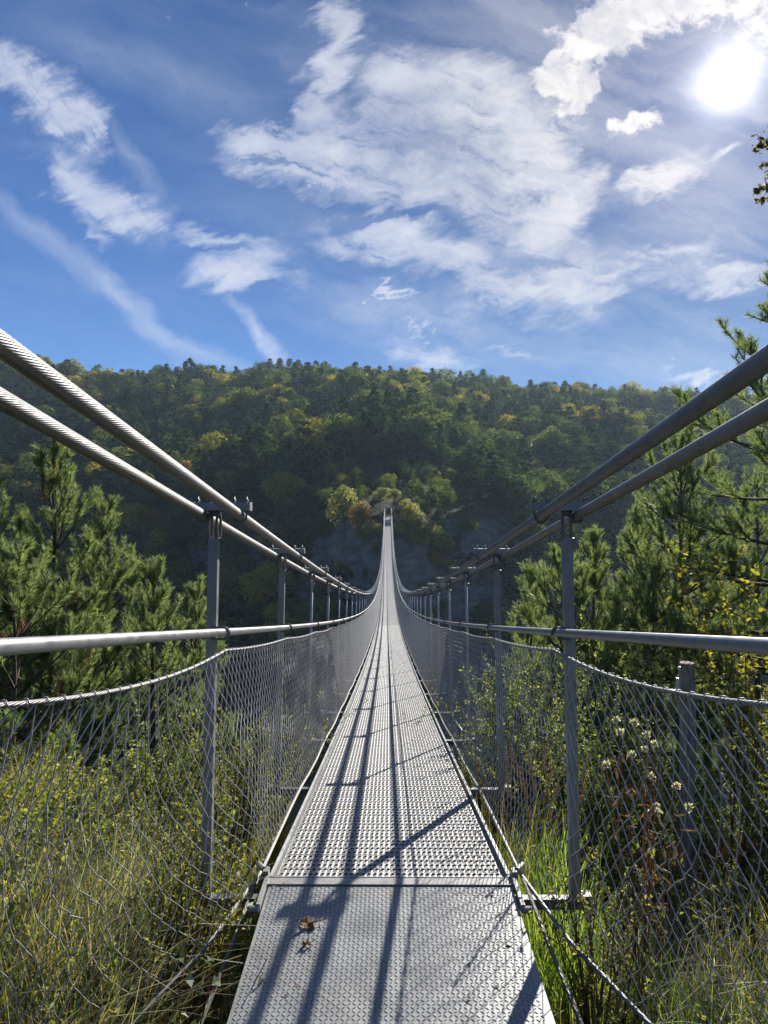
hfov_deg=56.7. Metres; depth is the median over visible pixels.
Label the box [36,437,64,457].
hillside pine
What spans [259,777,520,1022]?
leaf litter
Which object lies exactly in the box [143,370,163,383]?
autumn tree
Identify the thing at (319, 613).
hillside tree
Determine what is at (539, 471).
hillside tree
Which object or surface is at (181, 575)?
hillside tree
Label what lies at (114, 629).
autumn tree
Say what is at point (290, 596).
hillside pine
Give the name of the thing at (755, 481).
young pine
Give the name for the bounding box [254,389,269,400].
autumn tree
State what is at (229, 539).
hillside tree
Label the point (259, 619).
hillside pine
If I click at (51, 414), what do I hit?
hillside tree
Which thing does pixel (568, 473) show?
hillside tree
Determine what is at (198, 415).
hillside tree
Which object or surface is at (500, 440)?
hillside pine
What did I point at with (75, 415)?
hillside pine
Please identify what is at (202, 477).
hillside pine
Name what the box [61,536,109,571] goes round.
hillside tree
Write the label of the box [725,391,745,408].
autumn tree
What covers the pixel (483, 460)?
hillside tree
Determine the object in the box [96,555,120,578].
hillside tree
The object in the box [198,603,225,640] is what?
hillside pine
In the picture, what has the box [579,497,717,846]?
young pine
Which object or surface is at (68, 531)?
hillside tree
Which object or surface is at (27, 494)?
hillside tree
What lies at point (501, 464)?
hillside pine
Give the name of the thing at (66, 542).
hillside pine
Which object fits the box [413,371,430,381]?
hillside tree
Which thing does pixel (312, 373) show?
hillside tree
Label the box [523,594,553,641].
hillside pine
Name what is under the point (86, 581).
hillside pine
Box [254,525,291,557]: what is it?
autumn tree
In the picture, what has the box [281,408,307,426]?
autumn tree
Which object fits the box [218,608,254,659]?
hillside pine
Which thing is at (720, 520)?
hillside tree
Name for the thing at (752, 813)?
leafy bush
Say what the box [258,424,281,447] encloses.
hillside pine
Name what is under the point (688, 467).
young pine
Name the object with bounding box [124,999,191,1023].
undergrowth
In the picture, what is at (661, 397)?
hillside tree
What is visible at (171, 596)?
hillside pine
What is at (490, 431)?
hillside tree
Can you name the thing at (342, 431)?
hillside tree
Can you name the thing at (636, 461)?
hillside tree
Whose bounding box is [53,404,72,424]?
hillside pine
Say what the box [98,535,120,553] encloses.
autumn tree
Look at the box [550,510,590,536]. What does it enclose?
hillside tree
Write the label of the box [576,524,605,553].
autumn tree
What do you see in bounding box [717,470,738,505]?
hillside tree
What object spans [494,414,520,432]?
autumn tree
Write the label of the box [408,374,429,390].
autumn tree
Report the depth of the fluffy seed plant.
3.29 m
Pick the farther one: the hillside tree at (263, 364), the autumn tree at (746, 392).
the hillside tree at (263, 364)
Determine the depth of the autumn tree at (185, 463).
215.22 m
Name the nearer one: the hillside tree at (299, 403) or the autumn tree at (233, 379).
the hillside tree at (299, 403)
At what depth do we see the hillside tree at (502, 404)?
330.55 m
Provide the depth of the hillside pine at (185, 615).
175.22 m
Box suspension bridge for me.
[0,328,767,1023]
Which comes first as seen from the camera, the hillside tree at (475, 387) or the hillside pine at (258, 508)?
the hillside pine at (258, 508)
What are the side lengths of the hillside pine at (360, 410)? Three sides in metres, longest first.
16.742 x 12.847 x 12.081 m
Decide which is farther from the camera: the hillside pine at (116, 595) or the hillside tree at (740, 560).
the hillside tree at (740, 560)
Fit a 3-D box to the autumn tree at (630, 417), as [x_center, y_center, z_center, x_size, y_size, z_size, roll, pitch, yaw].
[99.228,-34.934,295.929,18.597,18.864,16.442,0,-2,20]
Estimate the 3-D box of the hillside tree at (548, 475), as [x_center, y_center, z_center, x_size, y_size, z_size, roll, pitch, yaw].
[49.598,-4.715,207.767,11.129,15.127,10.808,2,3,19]
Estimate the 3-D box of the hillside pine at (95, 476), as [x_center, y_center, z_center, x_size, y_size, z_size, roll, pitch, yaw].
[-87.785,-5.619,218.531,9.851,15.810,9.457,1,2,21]
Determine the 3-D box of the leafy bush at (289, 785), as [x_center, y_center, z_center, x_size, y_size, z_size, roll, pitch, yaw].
[-0.958,2.282,6.341,1.184,1.657,1.278,0,0,27]
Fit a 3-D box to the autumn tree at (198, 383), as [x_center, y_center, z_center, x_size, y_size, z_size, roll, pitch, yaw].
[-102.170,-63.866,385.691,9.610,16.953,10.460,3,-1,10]
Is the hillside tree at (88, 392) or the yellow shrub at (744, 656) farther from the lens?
the hillside tree at (88, 392)
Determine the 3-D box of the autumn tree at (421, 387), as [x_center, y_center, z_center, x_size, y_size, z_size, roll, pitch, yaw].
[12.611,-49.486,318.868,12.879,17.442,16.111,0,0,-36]
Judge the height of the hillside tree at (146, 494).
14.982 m
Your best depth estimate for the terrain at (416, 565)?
153.49 m
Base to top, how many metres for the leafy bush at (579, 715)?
2.128 m
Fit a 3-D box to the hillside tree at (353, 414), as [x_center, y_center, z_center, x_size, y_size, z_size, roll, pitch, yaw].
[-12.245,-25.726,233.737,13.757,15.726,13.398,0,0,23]
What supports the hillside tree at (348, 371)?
on the terrain at (416, 565)
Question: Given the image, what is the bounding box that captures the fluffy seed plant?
[601,715,693,997]
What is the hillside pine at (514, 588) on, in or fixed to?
on the terrain at (416, 565)
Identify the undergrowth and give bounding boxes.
[0,746,292,1023]
[2,732,767,879]
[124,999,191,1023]
[499,812,767,1023]
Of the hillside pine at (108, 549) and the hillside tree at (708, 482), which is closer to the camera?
the hillside pine at (108, 549)
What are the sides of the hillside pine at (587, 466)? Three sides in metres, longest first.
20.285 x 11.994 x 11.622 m
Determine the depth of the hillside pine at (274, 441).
211.97 m
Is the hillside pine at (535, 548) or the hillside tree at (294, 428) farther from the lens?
the hillside tree at (294, 428)
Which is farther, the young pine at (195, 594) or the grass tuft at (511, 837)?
the young pine at (195, 594)
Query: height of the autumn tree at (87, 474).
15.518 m
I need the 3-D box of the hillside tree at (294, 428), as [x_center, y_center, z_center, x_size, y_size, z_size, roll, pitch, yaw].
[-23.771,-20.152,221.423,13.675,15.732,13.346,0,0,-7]
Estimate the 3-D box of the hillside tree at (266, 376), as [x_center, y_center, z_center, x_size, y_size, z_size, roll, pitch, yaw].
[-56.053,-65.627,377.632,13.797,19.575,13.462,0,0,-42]
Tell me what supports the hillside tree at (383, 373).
on the terrain at (416, 565)
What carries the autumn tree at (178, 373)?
on the terrain at (416, 565)
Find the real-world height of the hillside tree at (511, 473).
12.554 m
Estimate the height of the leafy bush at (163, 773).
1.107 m
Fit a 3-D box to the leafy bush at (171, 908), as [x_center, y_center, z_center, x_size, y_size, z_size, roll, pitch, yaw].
[-0.880,1.729,2.979,0.448,1.027,0.648,0,0,-18]
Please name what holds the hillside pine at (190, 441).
on the terrain at (416, 565)
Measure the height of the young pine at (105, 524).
5.855 m
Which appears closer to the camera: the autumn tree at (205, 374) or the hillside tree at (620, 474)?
the hillside tree at (620, 474)
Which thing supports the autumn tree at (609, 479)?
on the terrain at (416, 565)
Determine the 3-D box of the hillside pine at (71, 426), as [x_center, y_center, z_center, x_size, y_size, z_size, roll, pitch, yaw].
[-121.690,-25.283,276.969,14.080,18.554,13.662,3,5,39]
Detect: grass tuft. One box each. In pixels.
[452,723,632,923]
[476,764,618,1000]
[478,754,708,1023]
[495,743,606,962]
[506,815,621,1013]
[538,934,702,1023]
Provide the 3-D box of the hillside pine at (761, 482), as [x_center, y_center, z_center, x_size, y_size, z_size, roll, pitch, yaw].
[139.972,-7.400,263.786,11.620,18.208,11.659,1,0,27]
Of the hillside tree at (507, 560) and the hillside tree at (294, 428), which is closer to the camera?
the hillside tree at (507, 560)
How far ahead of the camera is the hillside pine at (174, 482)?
200.27 m
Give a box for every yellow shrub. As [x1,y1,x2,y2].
[490,590,767,862]
[666,509,767,857]
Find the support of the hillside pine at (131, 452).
on the terrain at (416, 565)
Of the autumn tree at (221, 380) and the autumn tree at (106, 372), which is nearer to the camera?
the autumn tree at (221, 380)
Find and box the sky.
[0,0,767,395]
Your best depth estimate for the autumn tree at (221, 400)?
337.94 m
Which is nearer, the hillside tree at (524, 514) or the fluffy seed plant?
the fluffy seed plant
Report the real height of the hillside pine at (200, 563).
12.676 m
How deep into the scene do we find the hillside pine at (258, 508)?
179.49 m
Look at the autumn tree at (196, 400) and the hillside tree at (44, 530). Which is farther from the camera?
the autumn tree at (196, 400)
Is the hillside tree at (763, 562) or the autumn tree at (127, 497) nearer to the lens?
the autumn tree at (127, 497)
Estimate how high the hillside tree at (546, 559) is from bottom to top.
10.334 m
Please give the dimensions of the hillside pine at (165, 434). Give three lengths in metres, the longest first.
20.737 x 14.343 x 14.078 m
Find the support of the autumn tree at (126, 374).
on the terrain at (416, 565)
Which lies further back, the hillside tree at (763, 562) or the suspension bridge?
the hillside tree at (763, 562)
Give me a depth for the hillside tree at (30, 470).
234.04 m
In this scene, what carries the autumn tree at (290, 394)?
on the terrain at (416, 565)
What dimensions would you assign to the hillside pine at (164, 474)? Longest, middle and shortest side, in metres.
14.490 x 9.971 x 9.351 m
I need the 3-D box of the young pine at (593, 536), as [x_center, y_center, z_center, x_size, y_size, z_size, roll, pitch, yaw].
[2.958,3.020,9.485,2.020,5.774,2.226,0,0,0]
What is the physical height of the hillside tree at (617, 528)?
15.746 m
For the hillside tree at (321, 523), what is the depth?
161.55 m
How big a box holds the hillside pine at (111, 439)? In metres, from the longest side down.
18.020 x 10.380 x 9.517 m
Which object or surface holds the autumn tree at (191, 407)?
on the terrain at (416, 565)
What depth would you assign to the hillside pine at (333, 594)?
139.58 m
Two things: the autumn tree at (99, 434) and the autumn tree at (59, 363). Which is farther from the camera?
the autumn tree at (59, 363)
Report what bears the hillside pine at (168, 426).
on the terrain at (416, 565)
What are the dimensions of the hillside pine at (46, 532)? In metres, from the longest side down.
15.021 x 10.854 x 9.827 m
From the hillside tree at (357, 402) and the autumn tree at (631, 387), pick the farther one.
the autumn tree at (631, 387)
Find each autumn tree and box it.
[0,370,15,385]
[0,463,18,484]
[0,477,16,501]
[2,367,25,383]
[9,479,31,498]
[40,356,55,367]
[50,495,80,521]
[54,362,65,375]
[60,357,85,375]
[65,374,84,388]
[71,372,86,381]
[81,462,106,485]
[84,371,100,384]
[87,427,110,444]
[93,393,105,404]
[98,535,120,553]
[100,367,115,380]
[101,617,126,650]
[111,446,132,462]
[116,487,142,504]
[121,369,135,384]
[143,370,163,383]
[143,527,168,558]
[149,383,176,401]
[166,395,189,412]
[174,404,199,420]
[176,368,186,382]
[177,460,192,489]
[185,431,227,459]
[190,395,202,411]
[192,378,205,390]
[198,368,219,384]
[202,568,246,610]
[212,373,231,389]
[212,469,245,500]
[213,396,225,407]
[218,617,248,657]
[225,391,252,411]
[229,376,239,386]
[238,560,298,608]
[251,602,297,665]
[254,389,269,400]
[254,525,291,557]
[257,367,274,382]
[258,380,273,391]
[259,471,307,504]
[265,410,288,421]
[267,384,287,397]
[271,432,293,451]
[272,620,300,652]
[275,380,294,387]
[275,397,288,413]
[281,387,300,401]
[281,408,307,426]
[287,409,311,420]
[288,417,336,475]
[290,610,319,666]
[299,386,316,405]
[315,384,332,395]
[323,374,336,401]
[325,484,357,540]
[338,377,353,393]
[346,501,372,528]
[380,383,402,397]
[383,379,405,392]
[387,370,401,381]
[396,499,419,534]
[405,366,420,373]
[405,381,430,400]
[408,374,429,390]
[408,509,429,545]
[420,520,445,554]
[427,550,445,570]
[433,533,454,556]
[449,395,460,405]
[470,391,481,397]
[475,394,489,426]
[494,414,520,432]
[497,375,510,387]
[497,386,511,392]
[529,458,543,471]
[538,425,563,460]
[550,468,561,474]
[551,384,560,390]
[556,403,579,423]
[567,383,588,397]
[571,381,590,389]
[573,406,604,427]
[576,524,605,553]
[579,465,622,488]
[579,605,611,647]
[590,387,613,399]
[597,398,620,407]
[602,406,645,443]
[615,426,642,446]
[617,380,644,392]
[634,426,648,436]
[634,493,665,520]
[635,391,654,408]
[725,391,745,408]
[738,387,753,400]
[740,426,763,455]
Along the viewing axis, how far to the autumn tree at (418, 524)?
150.61 m
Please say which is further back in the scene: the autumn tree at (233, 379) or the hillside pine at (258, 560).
the autumn tree at (233, 379)
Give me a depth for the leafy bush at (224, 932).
2.98 m
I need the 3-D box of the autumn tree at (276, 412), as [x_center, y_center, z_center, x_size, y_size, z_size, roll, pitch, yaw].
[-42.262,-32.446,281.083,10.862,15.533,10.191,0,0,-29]
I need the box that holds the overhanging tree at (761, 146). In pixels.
[751,125,767,206]
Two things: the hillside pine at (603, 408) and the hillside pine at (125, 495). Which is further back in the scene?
the hillside pine at (603, 408)
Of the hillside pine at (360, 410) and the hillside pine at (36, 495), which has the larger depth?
the hillside pine at (360, 410)
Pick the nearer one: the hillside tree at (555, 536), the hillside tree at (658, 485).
the hillside tree at (555, 536)
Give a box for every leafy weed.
[158,784,245,949]
[527,822,736,1023]
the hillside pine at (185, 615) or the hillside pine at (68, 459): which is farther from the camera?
the hillside pine at (68, 459)
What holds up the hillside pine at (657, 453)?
on the terrain at (416, 565)
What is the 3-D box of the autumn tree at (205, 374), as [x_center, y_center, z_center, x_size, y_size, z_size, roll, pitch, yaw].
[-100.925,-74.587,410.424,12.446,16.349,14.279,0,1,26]
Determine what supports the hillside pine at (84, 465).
on the terrain at (416, 565)
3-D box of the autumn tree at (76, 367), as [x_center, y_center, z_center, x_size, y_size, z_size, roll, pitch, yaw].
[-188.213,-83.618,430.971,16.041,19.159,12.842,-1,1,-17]
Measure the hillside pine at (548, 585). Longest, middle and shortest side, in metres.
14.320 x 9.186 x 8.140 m
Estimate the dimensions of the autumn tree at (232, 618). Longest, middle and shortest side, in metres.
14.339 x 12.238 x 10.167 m
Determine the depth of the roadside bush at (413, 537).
148.27 m
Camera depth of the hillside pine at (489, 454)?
184.34 m
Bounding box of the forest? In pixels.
[0,354,767,850]
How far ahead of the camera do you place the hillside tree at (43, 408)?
318.13 m
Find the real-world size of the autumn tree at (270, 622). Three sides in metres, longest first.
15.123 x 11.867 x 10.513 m
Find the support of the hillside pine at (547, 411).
on the terrain at (416, 565)
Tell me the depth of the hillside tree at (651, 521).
213.00 m
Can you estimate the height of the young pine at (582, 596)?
4.531 m
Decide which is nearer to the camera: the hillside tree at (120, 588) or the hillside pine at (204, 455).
the hillside tree at (120, 588)
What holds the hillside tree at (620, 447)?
on the terrain at (416, 565)
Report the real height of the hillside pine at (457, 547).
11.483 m
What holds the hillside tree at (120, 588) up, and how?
on the terrain at (416, 565)
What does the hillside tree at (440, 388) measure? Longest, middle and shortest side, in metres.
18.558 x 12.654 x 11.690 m
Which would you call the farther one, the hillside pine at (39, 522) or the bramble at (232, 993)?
the hillside pine at (39, 522)
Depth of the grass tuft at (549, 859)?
4.11 m
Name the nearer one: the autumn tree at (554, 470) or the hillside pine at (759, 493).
the autumn tree at (554, 470)
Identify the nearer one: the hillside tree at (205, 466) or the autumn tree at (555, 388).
the hillside tree at (205, 466)
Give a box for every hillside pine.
[6,466,32,501]
[6,490,21,516]
[8,422,35,448]
[23,473,71,523]
[27,400,36,407]
[27,492,43,519]
[29,432,47,450]
[31,519,50,547]
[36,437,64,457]
[39,526,61,568]
[48,539,76,582]
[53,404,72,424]
[57,589,78,622]
[57,602,77,627]
[59,443,80,465]
[62,411,93,439]
[64,449,86,468]
[67,423,77,457]
[69,471,84,498]
[74,519,87,544]
[74,570,91,601]
[75,463,89,496]
[77,568,99,591]
[80,438,96,467]
[80,484,93,521]
[81,468,108,503]
[92,497,109,537]
[95,470,128,524]
[98,466,108,489]
[98,469,126,500]
[102,531,119,559]
[107,522,131,557]
[108,437,120,448]
[109,590,137,630]
[112,480,151,524]
[119,530,148,567]
[120,596,140,626]
[124,411,140,429]
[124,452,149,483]
[125,451,150,471]
[125,551,145,590]
[131,591,160,630]
[140,585,176,642]
[156,419,174,445]
[157,432,168,445]
[159,468,171,500]
[162,475,182,514]
[162,496,202,546]
[163,482,193,524]
[165,440,185,480]
[166,542,193,568]
[167,432,190,455]
[167,594,194,630]
[179,428,197,466]
[185,585,221,625]
[188,468,205,501]
[188,469,226,513]
[189,447,217,499]
[192,560,207,595]
[193,403,207,426]
[196,578,227,621]
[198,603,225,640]
[199,412,212,437]
[202,424,217,445]
[206,448,218,483]
[207,442,232,494]
[212,440,237,490]
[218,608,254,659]
[229,462,250,502]
[229,465,269,526]
[233,611,255,654]
[234,543,274,581]
[236,486,275,535]
[240,423,274,462]
[246,606,275,654]
[248,423,273,461]
[252,608,264,625]
[257,401,276,428]
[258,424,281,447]
[261,573,292,601]
[264,526,293,570]
[269,438,282,453]
[276,498,313,560]
[278,430,286,442]
[285,419,321,483]
[288,432,310,468]
[290,420,299,428]
[299,571,331,610]
[308,390,332,417]
[312,571,363,643]
[326,394,355,437]
[328,399,349,416]
[356,405,378,443]
[358,396,398,459]
[365,384,382,403]
[368,381,380,391]
[383,386,394,406]
[388,385,400,397]
[389,388,408,426]
[403,388,428,414]
[403,484,420,514]
[425,421,451,470]
[431,503,451,543]
[447,426,462,463]
[450,401,476,433]
[452,537,468,577]
[458,443,486,491]
[470,450,509,505]
[478,458,517,507]
[479,400,499,427]
[484,436,513,482]
[485,539,509,572]
[496,406,510,427]
[497,512,532,557]
[500,556,529,612]
[502,478,533,520]
[503,559,524,593]
[505,595,542,652]
[508,418,524,434]
[509,437,538,471]
[514,490,545,527]
[515,460,538,486]
[515,520,535,558]
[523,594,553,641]
[525,545,548,581]
[527,495,553,541]
[528,539,553,569]
[533,571,561,614]
[535,522,552,553]
[538,405,558,433]
[544,588,562,625]
[547,512,560,540]
[547,579,561,617]
[551,401,565,416]
[573,545,583,564]
[577,539,585,561]
[580,456,597,485]
[585,534,623,575]
[595,401,617,429]
[605,558,627,596]
[609,497,632,523]
[613,448,636,476]
[640,462,651,493]
[653,450,665,462]
[658,516,675,540]
[664,566,678,595]
[693,485,709,509]
[696,464,730,507]
[702,499,718,536]
[714,490,735,512]
[722,442,741,472]
[724,464,760,508]
[726,500,752,533]
[734,471,760,496]
[748,475,765,512]
[751,448,767,486]
[751,469,767,512]
[759,596,767,627]
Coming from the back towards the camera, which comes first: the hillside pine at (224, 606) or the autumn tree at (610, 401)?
the autumn tree at (610, 401)
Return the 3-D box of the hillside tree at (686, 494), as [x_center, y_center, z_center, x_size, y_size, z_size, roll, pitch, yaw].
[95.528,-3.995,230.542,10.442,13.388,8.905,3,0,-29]
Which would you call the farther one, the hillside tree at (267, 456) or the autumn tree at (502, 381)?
the autumn tree at (502, 381)
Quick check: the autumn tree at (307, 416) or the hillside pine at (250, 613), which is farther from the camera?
the autumn tree at (307, 416)
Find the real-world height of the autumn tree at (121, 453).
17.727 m
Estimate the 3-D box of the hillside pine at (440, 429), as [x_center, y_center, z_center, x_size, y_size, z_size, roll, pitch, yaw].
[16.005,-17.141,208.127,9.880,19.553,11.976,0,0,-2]
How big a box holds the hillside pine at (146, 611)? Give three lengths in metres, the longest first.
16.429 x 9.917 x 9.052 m
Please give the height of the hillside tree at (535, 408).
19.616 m
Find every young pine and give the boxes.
[0,437,176,788]
[0,457,107,741]
[0,532,104,790]
[6,484,183,793]
[55,553,225,806]
[131,573,253,808]
[461,557,582,864]
[477,541,667,850]
[530,524,673,845]
[549,548,767,845]
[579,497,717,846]
[581,425,767,840]
[610,258,767,729]
[644,464,767,836]
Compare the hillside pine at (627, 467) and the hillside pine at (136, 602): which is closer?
the hillside pine at (136, 602)
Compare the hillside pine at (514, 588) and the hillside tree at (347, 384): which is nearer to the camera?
the hillside pine at (514, 588)
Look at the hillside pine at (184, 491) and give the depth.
194.65 m
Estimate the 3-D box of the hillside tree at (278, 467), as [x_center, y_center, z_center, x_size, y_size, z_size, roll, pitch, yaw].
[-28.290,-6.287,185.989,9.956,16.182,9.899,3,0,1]
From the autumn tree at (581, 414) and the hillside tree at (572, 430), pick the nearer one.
the hillside tree at (572, 430)
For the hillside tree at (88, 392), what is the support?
on the terrain at (416, 565)
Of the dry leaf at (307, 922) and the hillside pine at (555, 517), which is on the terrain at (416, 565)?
the hillside pine at (555, 517)
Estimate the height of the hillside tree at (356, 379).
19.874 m
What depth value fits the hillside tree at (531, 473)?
205.27 m
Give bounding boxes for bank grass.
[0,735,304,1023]
[495,809,767,1023]
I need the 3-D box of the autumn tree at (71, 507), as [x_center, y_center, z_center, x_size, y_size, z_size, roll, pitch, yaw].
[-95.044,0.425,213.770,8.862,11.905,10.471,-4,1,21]
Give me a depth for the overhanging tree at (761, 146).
4.15 m
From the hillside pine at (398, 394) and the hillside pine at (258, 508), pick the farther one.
the hillside pine at (398, 394)
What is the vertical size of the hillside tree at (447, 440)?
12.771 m
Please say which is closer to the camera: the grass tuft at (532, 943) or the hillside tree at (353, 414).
the grass tuft at (532, 943)
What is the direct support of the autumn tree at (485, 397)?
on the terrain at (416, 565)
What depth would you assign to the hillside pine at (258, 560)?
168.66 m
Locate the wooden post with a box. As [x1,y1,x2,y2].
[671,661,696,885]
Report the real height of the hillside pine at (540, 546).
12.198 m
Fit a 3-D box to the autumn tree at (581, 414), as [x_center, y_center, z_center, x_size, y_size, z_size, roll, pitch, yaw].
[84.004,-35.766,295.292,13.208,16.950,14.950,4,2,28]
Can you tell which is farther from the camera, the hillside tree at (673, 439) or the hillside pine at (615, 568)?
the hillside tree at (673, 439)
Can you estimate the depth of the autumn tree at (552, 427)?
258.18 m
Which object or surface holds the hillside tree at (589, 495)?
on the terrain at (416, 565)
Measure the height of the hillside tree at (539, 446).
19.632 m
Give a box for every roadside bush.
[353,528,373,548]
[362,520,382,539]
[372,487,390,500]
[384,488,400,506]
[393,522,407,535]
[406,531,424,550]
[440,556,459,574]
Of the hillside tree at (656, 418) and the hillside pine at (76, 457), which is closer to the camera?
the hillside pine at (76, 457)
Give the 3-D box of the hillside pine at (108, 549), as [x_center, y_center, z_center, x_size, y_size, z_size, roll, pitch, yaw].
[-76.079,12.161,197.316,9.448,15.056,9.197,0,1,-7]
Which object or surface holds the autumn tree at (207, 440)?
on the terrain at (416, 565)
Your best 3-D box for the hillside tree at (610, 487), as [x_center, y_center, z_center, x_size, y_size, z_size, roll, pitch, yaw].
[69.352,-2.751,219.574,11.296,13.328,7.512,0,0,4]
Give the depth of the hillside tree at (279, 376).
350.12 m
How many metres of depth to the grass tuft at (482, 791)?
3.71 m
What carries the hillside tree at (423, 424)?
on the terrain at (416, 565)
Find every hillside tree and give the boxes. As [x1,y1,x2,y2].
[0,503,21,518]
[0,516,17,537]
[7,446,30,463]
[10,452,45,473]
[16,462,47,485]
[21,484,50,515]
[32,524,51,541]
[35,405,54,412]
[46,411,58,420]
[51,520,77,546]
[57,534,66,551]
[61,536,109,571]
[72,441,119,464]
[79,492,109,527]
[81,384,102,396]
[83,390,100,402]
[89,421,106,431]
[95,564,144,614]
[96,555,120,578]
[100,433,128,453]
[105,403,122,411]
[107,405,125,419]
[119,377,140,393]
[125,471,158,512]
[128,449,153,470]
[147,449,196,479]
[150,580,182,609]
[151,541,178,578]
[152,364,171,375]
[157,434,183,455]
[161,374,183,388]
[161,558,196,599]
[165,611,184,630]
[177,411,205,433]
[179,384,204,401]
[192,456,214,485]
[197,526,228,552]
[203,554,234,605]
[209,401,230,426]
[214,428,242,441]
[219,563,241,600]
[220,521,245,553]
[222,514,238,527]
[223,435,254,461]
[227,387,260,413]
[235,367,261,384]
[250,394,275,409]
[253,361,270,369]
[254,444,302,475]
[258,458,295,510]
[263,370,282,383]
[269,414,293,440]
[270,371,297,384]
[271,495,299,528]
[283,396,317,417]
[285,597,304,624]
[288,424,327,459]
[291,595,360,662]
[303,371,327,387]
[308,513,335,548]
[318,412,366,461]
[325,367,338,376]
[332,410,363,436]
[336,366,359,380]
[344,377,365,389]
[347,370,367,393]
[349,387,383,415]
[366,398,407,442]
[371,368,387,378]
[391,391,421,426]
[399,412,440,460]
[405,402,446,435]
[406,369,420,383]
[410,433,436,460]
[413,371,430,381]
[427,379,451,399]
[429,394,457,413]
[431,433,450,454]
[437,408,454,430]
[443,420,473,450]
[446,403,473,419]
[447,451,469,484]
[451,434,501,488]
[456,403,476,413]
[456,415,479,435]
[464,455,499,495]
[468,382,492,394]
[469,600,512,663]
[472,610,522,646]
[474,428,482,435]
[480,428,501,437]
[488,470,524,509]
[490,428,523,450]
[490,544,510,580]
[497,402,504,412]
[499,473,544,518]
[508,386,530,399]
[513,504,544,545]
[519,428,533,438]
[520,470,542,486]
[521,486,545,505]
[522,410,542,422]
[523,405,539,412]
[523,415,543,437]
[527,429,571,461]
[528,388,549,399]
[532,468,562,480]
[535,476,569,518]
[536,413,567,432]
[538,463,554,472]
[539,470,570,490]
[543,552,561,572]
[544,595,597,629]
[546,521,581,551]
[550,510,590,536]
[554,420,587,443]
[557,466,585,479]
[567,471,616,502]
[572,435,598,465]
[577,517,609,534]
[578,556,598,573]
[584,510,604,530]
[587,585,596,610]
[599,576,616,595]
[601,444,625,462]
[601,482,626,518]
[602,534,624,577]
[610,514,629,546]
[612,469,634,507]
[624,520,655,560]
[625,443,646,469]
[634,458,655,487]
[645,514,662,535]
[646,479,669,490]
[648,415,660,422]
[652,392,673,410]
[655,431,684,451]
[663,392,682,410]
[663,479,692,507]
[689,576,712,603]
[694,452,729,473]
[699,467,720,496]
[705,512,725,531]
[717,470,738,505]
[728,539,753,561]
[731,434,766,455]
[741,404,755,412]
[745,554,767,570]
[750,531,766,553]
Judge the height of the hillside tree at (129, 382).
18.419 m
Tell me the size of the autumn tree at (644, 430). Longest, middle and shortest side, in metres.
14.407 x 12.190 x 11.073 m
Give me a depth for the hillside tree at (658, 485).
232.70 m
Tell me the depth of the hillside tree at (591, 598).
164.16 m
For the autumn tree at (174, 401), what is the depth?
335.75 m
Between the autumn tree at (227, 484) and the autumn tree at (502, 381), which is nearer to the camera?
the autumn tree at (227, 484)
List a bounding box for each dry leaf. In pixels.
[299,916,326,930]
[302,938,314,947]
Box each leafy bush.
[89,700,231,855]
[115,791,230,1019]
[143,825,259,1023]
[161,673,298,867]
[178,672,367,846]
[402,682,548,848]
[452,623,625,862]
[458,653,623,864]
[466,682,685,882]
[532,802,656,1023]
[581,651,767,876]
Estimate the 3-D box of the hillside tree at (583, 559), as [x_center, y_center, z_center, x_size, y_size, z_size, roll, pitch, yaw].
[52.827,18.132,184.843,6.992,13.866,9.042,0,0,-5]
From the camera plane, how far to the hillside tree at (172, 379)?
381.26 m
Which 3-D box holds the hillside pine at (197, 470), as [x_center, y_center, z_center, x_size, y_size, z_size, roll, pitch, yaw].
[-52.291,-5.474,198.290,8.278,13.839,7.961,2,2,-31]
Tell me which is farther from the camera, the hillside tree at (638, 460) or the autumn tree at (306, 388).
the autumn tree at (306, 388)
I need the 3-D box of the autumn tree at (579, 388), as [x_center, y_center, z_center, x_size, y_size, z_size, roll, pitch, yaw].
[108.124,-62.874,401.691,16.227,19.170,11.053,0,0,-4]
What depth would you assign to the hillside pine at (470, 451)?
197.29 m
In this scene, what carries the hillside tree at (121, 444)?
on the terrain at (416, 565)
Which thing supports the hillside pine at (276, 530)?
on the terrain at (416, 565)
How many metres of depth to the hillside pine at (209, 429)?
255.23 m
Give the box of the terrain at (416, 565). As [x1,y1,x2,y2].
[0,377,767,1023]
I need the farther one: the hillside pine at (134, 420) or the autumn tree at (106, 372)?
the autumn tree at (106, 372)
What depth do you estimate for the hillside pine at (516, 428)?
280.10 m
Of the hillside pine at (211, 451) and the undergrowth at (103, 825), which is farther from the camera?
the hillside pine at (211, 451)
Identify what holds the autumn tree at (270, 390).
on the terrain at (416, 565)
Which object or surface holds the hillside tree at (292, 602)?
on the terrain at (416, 565)
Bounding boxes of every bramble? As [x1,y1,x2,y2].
[36,879,267,1023]
[73,887,255,1023]
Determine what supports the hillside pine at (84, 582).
on the terrain at (416, 565)
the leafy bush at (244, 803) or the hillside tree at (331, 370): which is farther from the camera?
the hillside tree at (331, 370)
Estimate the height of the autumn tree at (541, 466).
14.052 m

